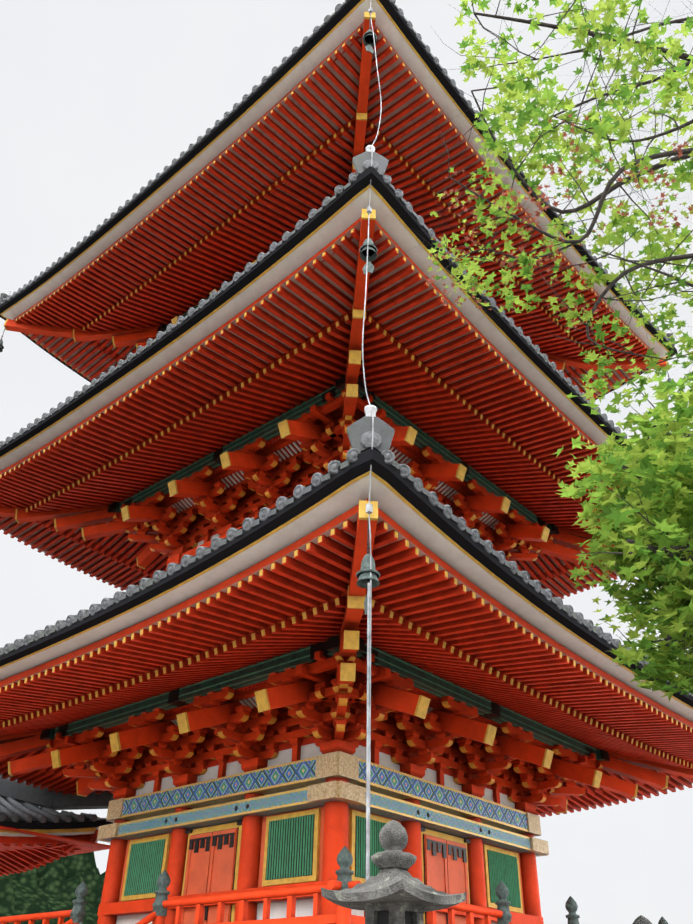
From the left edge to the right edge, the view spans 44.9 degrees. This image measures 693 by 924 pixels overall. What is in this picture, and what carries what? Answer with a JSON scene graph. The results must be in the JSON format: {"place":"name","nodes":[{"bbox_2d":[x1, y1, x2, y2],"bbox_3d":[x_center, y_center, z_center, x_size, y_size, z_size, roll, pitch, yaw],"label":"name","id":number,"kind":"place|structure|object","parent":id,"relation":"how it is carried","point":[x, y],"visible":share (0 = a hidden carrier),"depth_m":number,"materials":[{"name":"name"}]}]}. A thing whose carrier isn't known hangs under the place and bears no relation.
{"place":"outdoors","nodes":[
{"label":"outdoors","id":0,"kind":"place"},
{"bbox_2d":[0,807,105,923],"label":"hillside","id":1,"kind":"structure","parent":0,"point":[51,887],"depth_m":163.84,"materials":[{"name":"green plant"}]},
{"bbox_2d":[0,774,114,875],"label":"neighbour hall","id":2,"kind":"structure","parent":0,"point":[33,834],"depth_m":18.28,"materials":[{"name":"wood"}]},
{"bbox_2d":[0,0,692,923],"label":"sky","id":3,"kind":"structure","parent":0,"point":[98,97],"materials":[{"name":"white"}]},
{"bbox_2d":[400,0,692,402],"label":"maple tree","id":4,"kind":"object","parent":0,"point":[517,91],"depth_m":7.94,"materials":[{"name":"green plant"}]},
{"bbox_2d":[552,370,692,701],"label":"maple tree","id":5,"kind":"object","parent":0,"point":[664,494],"depth_m":6.30,"materials":[{"name":"green plant"}]},
{"label":"ground","id":6,"kind":"structure","parent":0,"visible":0},
{"bbox_2d":[0,0,692,923],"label":"pagoda","id":7,"kind":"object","parent":6,"relation":"on","point":[190,464],"visible":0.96,"depth_m":14.39,"materials":[{"name":"painted wood"},{"name":"roof tile"},{"name":"white plaster"}]},
{"bbox_2d":[0,329,4,351],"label":"wind bell","id":8,"kind":"object","parent":7,"relation":"attached to","point":[1,346],"visible":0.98,"depth_m":21.38,"materials":[{"name":"grey metal"}]},
{"bbox_2d":[356,518,379,614],"bbox_3d":[0.219,0.991,8.476,0.247,1.232,0.251,-25,-42,34],"label":"wind bell","id":9,"kind":"object","parent":7,"relation":"attached to","point":[363,576],"visible":0.9,"depth_m":8.37,"materials":[{"name":"grey metal"}]},
{"bbox_2d":[359,214,377,274],"bbox_3d":[0.302,-3.018,11.506,0.247,1.232,0.251,-25,-42,34],"label":"wind bell","id":10,"kind":"object","parent":7,"relation":"attached to","point":[372,251],"visible":0.81,"depth_m":11.38,"materials":[{"name":"grey metal"}]},
{"bbox_2d":[363,18,376,53],"bbox_3d":[0.406,-7.462,14.572,0.247,1.232,0.251,-25,-42,34],"label":"wind bell","id":11,"kind":"object","parent":7,"relation":"attached to","point":[368,40],"visible":0.96,"depth_m":14.44,"materials":[{"name":"grey metal"}]},
{"bbox_2d":[362,0,381,879],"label":"lightning cable","id":12,"kind":"object","parent":7,"relation":"attached to","point":[369,508],"visible":1,"depth_m":7.88,"materials":[{"name":"white paint"}]},
{"bbox_2d":[321,820,466,923],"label":"stone lantern","id":13,"kind":"object","parent":6,"relation":"on","point":[393,891],"visible":1,"depth_m":5.50,"materials":[{"name":"stone"}]},
{"bbox_2d":[632,915,651,923],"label":"stone lantern","id":14,"kind":"object","parent":6,"relation":"on","point":[640,919],"visible":1,"depth_m":7.37,"materials":[{"name":"stone"}]}
]}

